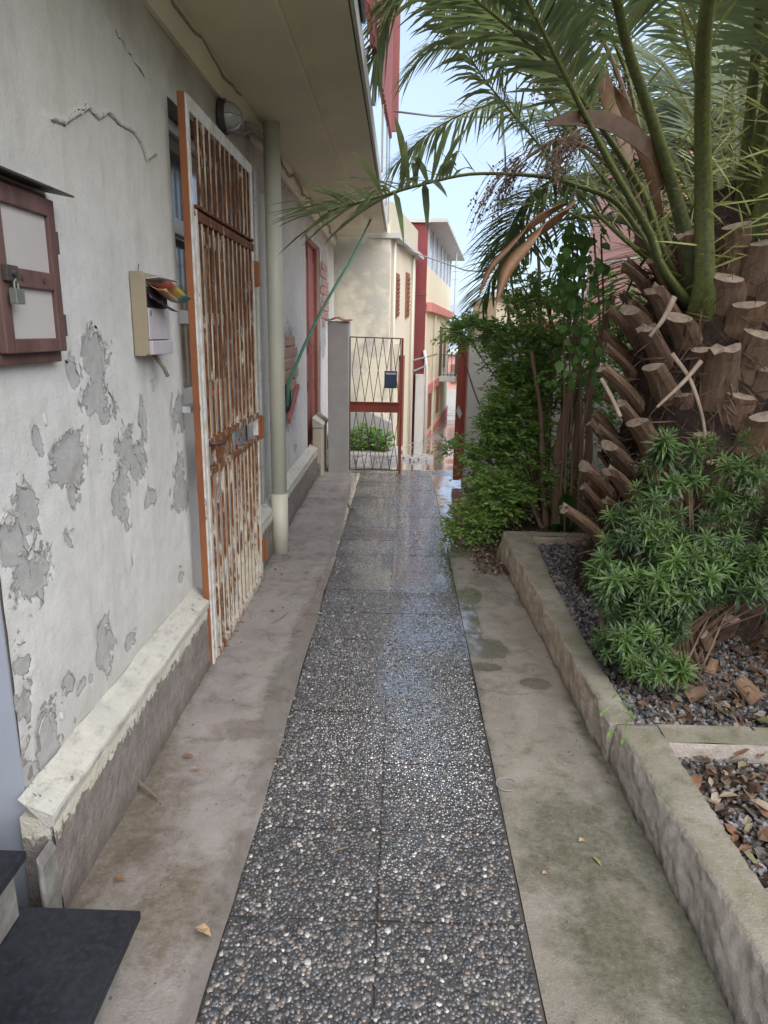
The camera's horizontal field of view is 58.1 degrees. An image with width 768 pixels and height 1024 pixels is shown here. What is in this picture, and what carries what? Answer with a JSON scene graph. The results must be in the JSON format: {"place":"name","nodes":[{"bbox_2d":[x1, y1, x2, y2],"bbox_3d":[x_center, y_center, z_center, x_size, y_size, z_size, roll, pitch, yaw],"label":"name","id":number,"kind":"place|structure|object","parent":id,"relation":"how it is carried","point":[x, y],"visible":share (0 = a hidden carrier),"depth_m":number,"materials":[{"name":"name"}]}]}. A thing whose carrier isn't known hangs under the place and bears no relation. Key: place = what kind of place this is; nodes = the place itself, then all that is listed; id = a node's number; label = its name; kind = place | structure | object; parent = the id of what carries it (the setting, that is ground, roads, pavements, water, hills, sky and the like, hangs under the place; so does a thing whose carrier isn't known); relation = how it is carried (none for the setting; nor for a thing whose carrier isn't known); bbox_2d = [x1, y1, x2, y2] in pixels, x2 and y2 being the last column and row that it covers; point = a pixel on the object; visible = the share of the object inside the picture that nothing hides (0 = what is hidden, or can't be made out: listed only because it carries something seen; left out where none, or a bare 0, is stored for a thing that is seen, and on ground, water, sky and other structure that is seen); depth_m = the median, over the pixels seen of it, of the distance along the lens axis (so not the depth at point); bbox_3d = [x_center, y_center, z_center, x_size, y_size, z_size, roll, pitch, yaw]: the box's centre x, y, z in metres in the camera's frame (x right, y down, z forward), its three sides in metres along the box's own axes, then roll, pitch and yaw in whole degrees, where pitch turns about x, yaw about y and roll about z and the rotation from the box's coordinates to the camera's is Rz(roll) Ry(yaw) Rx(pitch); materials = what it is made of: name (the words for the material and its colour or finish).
{"place":"outdoors","nodes":[
{"label":"outdoors","id":0,"kind":"place"},
{"bbox_2d":[69,468,360,1023],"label":"concrete strip","id":1,"kind":"object","parent":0,"point":[212,844],"visible":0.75,"depth_m":2.46,"materials":[{"name":"grey concrete"}]},
{"bbox_2d":[0,839,140,1023],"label":"entrance steps","id":2,"kind":"structure","parent":1,"relation":"on","point":[59,964],"depth_m":1.65,"materials":[{"name":"black stone"}]},
{"bbox_2d":[138,779,158,798],"bbox_3d":[-0.894,0.974,2.467,0.207,0.050,0.083,14,20,42],"label":"splinter","id":3,"kind":"object","parent":1,"relation":"on","point":[143,785],"visible":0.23,"depth_m":2.46,"materials":[{"name":"wood"}]},
{"bbox_2d":[195,923,210,935],"bbox_3d":[-0.497,1.149,1.898,0.033,0.022,0.042,-8,17,-30],"label":"fallen leaf","id":4,"kind":"object","parent":1,"relation":"on","point":[204,928],"visible":1,"depth_m":1.90,"materials":[{"name":"beige plant"}]},
{"bbox_2d":[71,483,350,999],"bbox_3d":[-0.631,0.438,4.643,0.433,0.022,6.460,1,15,1],"label":"grit","id":5,"kind":"object","parent":1,"relation":"on","point":[213,770],"visible":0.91,"depth_m":2.42,"materials":[{"name":"grey gravel"}]},
{"bbox_2d":[325,317,352,472],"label":"gate pillar","id":6,"kind":"structure","parent":1,"relation":"on","point":[338,386],"depth_m":7.96,"materials":[{"name":"concrete"}]},
{"bbox_2d":[349,336,403,472],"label":"lattice gate","id":7,"kind":"structure","parent":6,"relation":"attached to","point":[390,407],"depth_m":8.07,"materials":[{"name":"metal"}]},
{"bbox_2d":[384,371,396,387],"bbox_3d":[0.077,-1.523,7.947,0.145,0.195,0.061,1,15,1],"label":"gate letterbox","id":8,"kind":"object","parent":7,"relation":"attached to","point":[390,379],"visible":1,"depth_m":7.92,"materials":[{"name":"blue metal"}]},
{"bbox_2d":[195,470,546,1023],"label":"path","id":9,"kind":"structure","parent":0,"point":[405,906],"depth_m":2.32,"materials":[{"name":"grey gravel"}]},
{"bbox_2d":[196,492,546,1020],"bbox_3d":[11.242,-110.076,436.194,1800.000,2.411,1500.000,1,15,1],"label":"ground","id":10,"kind":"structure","parent":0,"point":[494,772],"depth_m":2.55,"materials":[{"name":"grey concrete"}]},
{"bbox_2d":[350,445,397,460],"bbox_3d":[-0.589,-0.817,10.091,1.580,0.230,0.810,1,15,1],"label":"raised bed","id":11,"kind":"object","parent":10,"relation":"on","point":[373,454],"visible":0.24,"depth_m":9.68,"materials":[{"name":"grey concrete"}]},
{"bbox_2d":[350,421,397,451],"bbox_3d":[-0.308,-1.010,9.988,1.031,0.667,0.674,1,15,1],"label":"bush","id":12,"kind":"object","parent":11,"relation":"on","point":[373,442],"visible":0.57,"depth_m":9.89,"materials":[{"name":"green plant"}]},
{"bbox_2d":[334,202,423,446],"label":"cream house","id":13,"kind":"structure","parent":10,"relation":"on","point":[374,293],"depth_m":10.32,"materials":[{"name":"paint"}]},
{"bbox_2d":[390,344,398,374],"bbox_3d":[0.164,-2.386,10.870,0.030,0.500,0.703,3,15,9],"label":"meter door","id":14,"kind":"structure","parent":13,"relation":"in","point":[396,349],"depth_m":10.90,"materials":[{"name":"beige paint"}]},
{"bbox_2d":[395,273,399,316],"bbox_3d":[0.209,-3.355,10.705,0.044,0.640,0.293,3,15,9],"label":"window","id":15,"kind":"structure","parent":13,"relation":"in","point":[397,300],"depth_m":10.64,"materials":[{"name":"brown wood"}]},
{"bbox_2d":[397,355,404,446],"bbox_3d":[0.286,-1.863,11.750,0.030,1.550,0.528,3,15,9],"label":"door","id":16,"kind":"structure","parent":13,"relation":"in","point":[399,377],"depth_m":11.70,"materials":[{"name":"brown metal"}]},
{"bbox_2d":[405,272,410,316],"bbox_3d":[0.407,-3.697,11.795,0.044,0.720,0.322,3,15,9],"label":"window","id":17,"kind":"structure","parent":13,"relation":"in","point":[407,286],"depth_m":11.70,"materials":[{"name":"brown wood"}]},
{"bbox_2d":[397,244,638,274],"bbox_3d":[1.603,-3.401,9.086,1.379,0.609,5.309,-10,18,-35],"label":"overhead cable","id":18,"kind":"object","parent":13,"relation":"attached to","point":[494,271],"visible":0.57,"depth_m":9.94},
{"bbox_2d":[408,219,429,441],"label":"maroon building","id":19,"kind":"structure","parent":10,"relation":"on","point":[419,225],"depth_m":13.33,"materials":[{"name":"paint"}]},
{"bbox_2d":[413,353,437,360],"bbox_3d":[0.768,-3.014,13.388,0.151,0.157,2.424,6,15,19],"label":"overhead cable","id":20,"kind":"object","parent":19,"relation":"attached to","point":[425,357],"visible":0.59,"depth_m":13.32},
{"bbox_2d":[422,218,464,439],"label":"building","id":21,"kind":"structure","parent":10,"relation":"on","point":[443,245],"depth_m":15.74,"materials":[{"name":"paint"}]},
{"bbox_2d":[427,393,431,427],"bbox_3d":[0.983,-2.195,14.962,0.030,0.700,0.533,3,15,9],"label":"window","id":22,"kind":"structure","parent":21,"relation":"in","point":[430,395],"depth_m":14.80,"materials":[{"name":"brown wood"}]},
{"bbox_2d":[435,385,438,412],"bbox_3d":[1.299,-2.768,16.851,0.030,0.670,0.533,3,15,9],"label":"window","id":23,"kind":"structure","parent":21,"relation":"in","point":[437,388],"depth_m":16.67,"materials":[{"name":"brown wood"}]},
{"bbox_2d":[438,327,442,375],"bbox_3d":[1.401,-3.969,17.083,0.030,1.180,0.533,3,15,9],"label":"balcony door","id":24,"kind":"structure","parent":21,"relation":"in","point":[440,349],"depth_m":16.92,"materials":[{"name":"metal"}]},
{"bbox_2d":[443,332,445,367],"bbox_3d":[1.601,-4.313,18.284,0.030,0.950,0.400,3,15,9],"label":"window","id":25,"kind":"structure","parent":21,"relation":"in","point":[444,347],"depth_m":18.15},
{"bbox_2d":[446,349,457,406],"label":"peach house","id":26,"kind":"structure","parent":10,"relation":"on","point":[451,394],"depth_m":25.11,"materials":[{"name":"paint"}]},
{"bbox_2d":[450,364,456,382],"bbox_3d":[2.765,-4.992,24.953,0.700,0.650,0.058,1,15,1],"label":"window","id":27,"kind":"structure","parent":26,"relation":"in","point":[453,365],"depth_m":24.89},
{"bbox_2d":[449,305,472,348],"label":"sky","id":28,"kind":"structure","parent":10,"relation":"on","point":[461,309],"depth_m":34.52,"materials":[{"name":"paint"}]},
{"bbox_2d":[269,0,767,644],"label":"palm tree","id":29,"kind":"object","parent":10,"relation":"on","point":[693,328],"visible":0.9,"depth_m":3.43,"materials":[{"name":"green plant"}]},
{"bbox_2d":[469,291,586,335],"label":"beige house","id":30,"kind":"structure","parent":10,"relation":"on","point":[491,310],"depth_m":14.40,"materials":[{"name":"paint"}]},
{"bbox_2d":[522,321,556,335],"bbox_3d":[3.222,-3.528,14.471,0.700,0.900,0.059,1,15,1],"label":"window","id":31,"kind":"structure","parent":30,"relation":"in","point":[528,321],"depth_m":14.34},
{"bbox_2d":[461,336,629,482],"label":"boundary wall","id":32,"kind":"structure","parent":10,"relation":"on","point":[477,380],"depth_m":7.51,"materials":[{"name":"white paint"}]},
{"bbox_2d":[531,531,589,545],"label":"cross curb","id":33,"kind":"structure","parent":10,"relation":"on","point":[547,538],"depth_m":5.07,"materials":[{"name":"concrete"}]},
{"bbox_2d":[583,92,728,335],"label":"pink house","id":34,"kind":"structure","parent":10,"relation":"on","point":[607,255],"depth_m":12.48,"materials":[{"name":"paint"}]},
{"bbox_2d":[657,724,767,763],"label":"cross curb","id":35,"kind":"structure","parent":10,"relation":"on","point":[715,742],"depth_m":2.56,"materials":[{"name":"concrete"}]},
{"bbox_2d":[327,407,461,486],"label":"street","id":36,"kind":"structure","parent":0,"point":[442,473],"depth_m":9.68,"materials":[{"name":"concrete"}]},
{"bbox_2d":[0,0,400,907],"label":"plastered house","id":37,"kind":"structure","parent":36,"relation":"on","point":[104,650],"depth_m":2.53,"materials":[{"name":"paint"}]},
{"bbox_2d":[0,165,73,365],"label":"meter cabinet","id":38,"kind":"object","parent":37,"relation":"attached to","point":[33,329],"visible":0.98,"depth_m":1.77,"materials":[{"name":"brown wood"}]},
{"bbox_2d":[9,278,25,303],"bbox_3d":[-0.886,-0.533,1.667,0.018,0.060,0.038,1,15,1],"label":"padlock","id":39,"kind":"object","parent":38,"relation":"hanging from","point":[17,295],"visible":1,"depth_m":1.66,"materials":[{"name":"silver metal"}]},
{"bbox_2d":[129,263,178,376],"bbox_3d":[-0.874,-0.732,2.675,0.106,0.421,0.250,1,15,1],"label":"mailbox","id":40,"kind":"object","parent":37,"relation":"attached to","point":[151,325],"visible":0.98,"depth_m":2.58,"materials":[{"name":"beige metal"}]},
{"bbox_2d":[147,308,170,339],"bbox_3d":[-0.874,-0.729,2.681,0.012,0.115,0.232,1,15,1],"label":"front door","id":41,"kind":"structure","parent":40,"relation":"in","point":[158,323],"depth_m":2.66,"materials":[{"name":"silver metal"}]},
{"bbox_2d":[147,292,177,311],"bbox_3d":[-0.843,-0.800,2.627,0.061,0.072,0.156,2,15,6],"label":"flyer","id":42,"kind":"object","parent":40,"relation":"attached to","point":[156,299],"visible":1,"depth_m":2.61,"materials":[{"name":"paper"}]},
{"bbox_2d":[147,282,178,301],"bbox_3d":[-0.839,-0.835,2.628,0.072,0.068,0.118,3,15,7],"label":"flyer","id":43,"kind":"object","parent":40,"relation":"in","point":[166,294],"visible":1,"depth_m":2.63,"materials":[{"name":"beige paper"}]},
{"bbox_2d":[150,280,190,302],"bbox_3d":[-0.834,-0.857,2.695,0.082,0.076,0.211,3,15,8],"label":"flyer","id":44,"kind":"object","parent":40,"relation":"in","point":[175,291],"visible":0.67,"depth_m":2.68,"materials":[{"name":"multicoloured paper"}]},
{"bbox_2d":[168,117,237,589],"bbox_3d":[-1.013,-0.681,3.828,0.050,2.500,1.288,1,15,1],"label":"glazed door","id":45,"kind":"structure","parent":37,"relation":"in","point":[174,150],"depth_m":3.64,"materials":[{"name":"brown glass"}]},
{"bbox_2d":[170,0,240,95],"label":"ceiling cable","id":46,"kind":"object","parent":37,"relation":"attached to","point":[177,9],"visible":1,"depth_m":3.18,"materials":[{"name":"beige plastic"}]},
{"bbox_2d":[176,91,267,664],"bbox_3d":[-0.803,-0.634,3.751,0.086,2.555,1.308,1,15,1],"label":"iron grille door","id":47,"kind":"structure","parent":37,"relation":"attached to","point":[220,441],"depth_m":3.50,"materials":[{"name":"white metal"}]},
{"bbox_2d":[217,98,242,134],"bbox_3d":[-0.812,-2.109,3.691,0.120,0.172,0.181,1,15,1],"label":"wall lamp","id":48,"kind":"object","parent":37,"relation":"attached to","point":[229,117],"visible":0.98,"depth_m":3.64,"materials":[{"name":"grey glass"}]},
{"bbox_2d":[232,121,264,141],"bbox_3d":[-0.804,-2.314,4.268,0.057,0.212,1.025,2,15,2],"label":"lamp conduit","id":49,"kind":"object","parent":37,"relation":"attached to","point":[250,128],"visible":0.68,"depth_m":4.14,"materials":[{"name":"grey plastic"}]},
{"bbox_2d":[281,156,337,239],"bbox_3d":[-0.729,-3.184,7.217,0.038,0.081,5.132,1,15,1],"label":"sagging cable","id":50,"kind":"object","parent":37,"relation":"attached to","point":[291,176],"visible":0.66,"depth_m":6.22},
{"bbox_2d":[305,243,314,446],"bbox_3d":[-0.884,-1.814,7.902,0.063,2.350,1.160,1,15,1],"label":"door","id":51,"kind":"structure","parent":37,"relation":"in","point":[308,251],"depth_m":7.99,"materials":[{"name":"red paint"}]},
{"bbox_2d":[286,219,371,405],"bbox_3d":[-0.507,-2.255,7.138,0.089,1.964,3.537,3,15,9],"label":"green hose","id":52,"kind":"object","parent":37,"relation":"attached to","point":[315,323],"visible":1,"depth_m":6.59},
{"bbox_2d":[394,99,663,117],"bbox_3d":[2.169,-4.507,7.629,4.323,0.181,0.091,5,15,17],"label":"overhead cable","id":53,"kind":"object","parent":37,"relation":"attached to","point":[427,115],"visible":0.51,"depth_m":8.06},
{"bbox_2d":[350,453,432,462],"bbox_3d":[-0.184,-0.796,9.980,1.779,0.163,1.196,1,15,1],"label":"rubble","id":54,"kind":"object","parent":36,"relation":"on","point":[415,458],"visible":0.35,"depth_m":9.65,"materials":[{"name":"grey stone"}]},
{"bbox_2d":[452,339,467,479],"bbox_3d":[0.828,-1.095,7.492,0.105,1.520,0.069,1,15,1],"label":"red gate post","id":55,"kind":"object","parent":36,"relation":"on","point":[461,385],"visible":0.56,"depth_m":7.45,"materials":[{"name":"metal"}]},
{"bbox_2d":[461,478,609,554],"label":"shrub bed soil","id":56,"kind":"object","parent":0,"point":[526,524],"visible":0.03,"depth_m":5.71,"materials":[{"name":"brown soil"}]},
{"bbox_2d":[426,258,618,553],"bbox_3d":[1.139,-0.838,5.629,1.565,2.348,1.447,1,15,1],"label":"leafy shrub","id":57,"kind":"object","parent":56,"relation":"on","point":[536,498],"visible":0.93,"depth_m":5.57,"materials":[{"name":"green plant"}]},
{"bbox_2d":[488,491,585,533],"bbox_3d":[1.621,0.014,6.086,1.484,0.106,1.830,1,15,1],"label":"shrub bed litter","id":58,"kind":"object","parent":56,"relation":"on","point":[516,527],"visible":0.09,"depth_m":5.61,"materials":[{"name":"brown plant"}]},
{"bbox_2d":[489,224,612,473],"bbox_3d":[1.568,-1.519,6.814,1.160,2.610,0.714,6,15,18],"label":"strap leaf tree","id":59,"kind":"object","parent":56,"relation":"on","point":[539,265],"visible":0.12,"depth_m":6.62,"materials":[{"name":"green plant"}]},
{"bbox_2d":[549,493,593,531],"bbox_3d":[1.477,0.018,5.244,0.435,0.343,0.266,3,15,8],"label":"broad leaf plant","id":60,"kind":"object","parent":56,"relation":"on","point":[568,499],"visible":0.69,"depth_m":5.29,"materials":[{"name":"green plant"}]},
{"bbox_2d":[535,224,619,532],"bbox_3d":[1.341,-0.861,4.967,0.548,2.256,0.516,3,15,9],"label":"tree","id":61,"kind":"object","parent":56,"relation":"on","point":[564,287],"visible":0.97,"depth_m":4.78,"materials":[{"name":"green plant"}]},
{"bbox_2d":[559,254,646,465],"bbox_3d":[3.061,-1.058,5.742,1.887,2.359,3.282,-8,17,-31],"label":"garden hedge","id":62,"kind":"object","parent":56,"relation":"on","point":[610,414],"visible":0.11,"depth_m":6.34,"materials":[{"name":"green plant"}]},
{"bbox_2d":[362,0,735,304],"label":"sky","id":63,"kind":"structure","parent":0,"point":[426,93],"materials":[{"name":"blue"}]},
{"bbox_2d":[434,486,734,1023],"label":"concrete strip","id":64,"kind":"object","parent":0,"point":[612,971],"visible":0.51,"depth_m":2.24,"materials":[{"name":"grey concrete"}]},
{"bbox_2d":[465,540,508,574],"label":"curb litter","id":65,"kind":"object","parent":64,"relation":"on","point":[485,554],"visible":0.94,"depth_m":5.09,"materials":[{"name":"brown plant"}]},
{"bbox_2d":[496,777,515,790],"bbox_3d":[0.450,1.009,2.567,0.069,0.004,0.080,6,16,20],"label":"wire ring","id":66,"kind":"object","parent":64,"relation":"on","point":[501,788],"visible":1,"depth_m":2.57,"materials":[{"name":"grey metal"}]},
{"bbox_2d":[496,531,633,760],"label":"planter curb","id":67,"kind":"structure","parent":64,"relation":"on","point":[589,687],"depth_m":3.48,"materials":[{"name":"concrete"}]},
{"bbox_2d":[600,694,634,744],"bbox_3d":[0.882,0.776,2.619,0.119,0.095,0.219,8,16,25],"label":"seedling","id":68,"kind":"object","parent":67,"relation":"on","point":[610,733],"visible":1,"depth_m":2.63,"materials":[{"name":"green plant"}]},
{"bbox_2d":[452,539,693,1023],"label":"grit","id":69,"kind":"object","parent":64,"relation":"on","point":[564,1001],"visible":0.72,"depth_m":2.47,"materials":[{"name":"grey gravel"}]},
{"bbox_2d":[609,724,767,1023],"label":"planter curb","id":70,"kind":"structure","parent":64,"relation":"on","point":[719,891],"depth_m":2.01,"materials":[{"name":"concrete"}]},
{"bbox_2d":[536,543,767,736],"bbox_3d":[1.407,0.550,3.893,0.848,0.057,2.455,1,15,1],"label":"gravel","id":71,"kind":"structure","parent":0,"point":[571,600],"depth_m":3.13,"materials":[{"name":"grey gravel"}]},
{"bbox_2d":[580,425,767,696],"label":"narrow leaf shrub","id":72,"kind":"object","parent":71,"relation":"on","point":[709,573],"visible":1,"depth_m":3.01,"materials":[{"name":"green plant"}]},
{"bbox_2d":[584,624,767,731],"bbox_3d":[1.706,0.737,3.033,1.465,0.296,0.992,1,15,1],"label":"palm debris","id":73,"kind":"object","parent":71,"relation":"on","point":[714,696],"visible":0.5,"depth_m":2.88,"materials":[{"name":"brown plant"}]},
{"bbox_2d":[683,685,710,703],"bbox_3d":[1.300,0.752,2.866,0.090,0.062,0.037,-28,-11,5],"label":"cut leaf base","id":74,"kind":"object","parent":73,"relation":"on","point":[695,693],"visible":0.97,"depth_m":2.86,"materials":[{"name":"brown plant"}]},
{"bbox_2d":[700,630,715,651],"bbox_3d":[1.473,0.584,3.150,0.073,0.096,0.041,-43,19,-8],"label":"cut leaf base","id":75,"kind":"object","parent":73,"relation":"on","point":[706,638],"visible":0.94,"depth_m":3.14,"materials":[{"name":"brown plant"}]},
{"bbox_2d":[704,659,718,675],"bbox_3d":[1.439,0.676,3.027,0.052,0.069,0.030,22,-18,5],"label":"cut leaf base","id":76,"kind":"object","parent":73,"relation":"on","point":[712,665],"visible":0.96,"depth_m":3.02,"materials":[{"name":"brown plant"}]},
{"bbox_2d":[732,676,764,705],"bbox_3d":[1.512,0.736,2.876,0.084,0.047,0.112,-32,54,-6],"label":"cut leaf base","id":77,"kind":"object","parent":71,"relation":"on","point":[753,697],"visible":0.94,"depth_m":2.87,"materials":[{"name":"brown plant"}]},
{"bbox_2d":[679,757,767,892],"bbox_3d":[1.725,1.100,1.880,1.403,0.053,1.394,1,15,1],"label":"bed gravel","id":78,"kind":"structure","parent":0,"point":[735,819],"depth_m":2.32,"materials":[{"name":"grey gravel"}]},
{"bbox_2d":[684,748,767,882],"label":"leaf litter","id":79,"kind":"object","parent":78,"relation":"on","point":[761,805],"visible":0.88,"depth_m":2.31,"materials":[{"name":"beige plant"}]}
]}

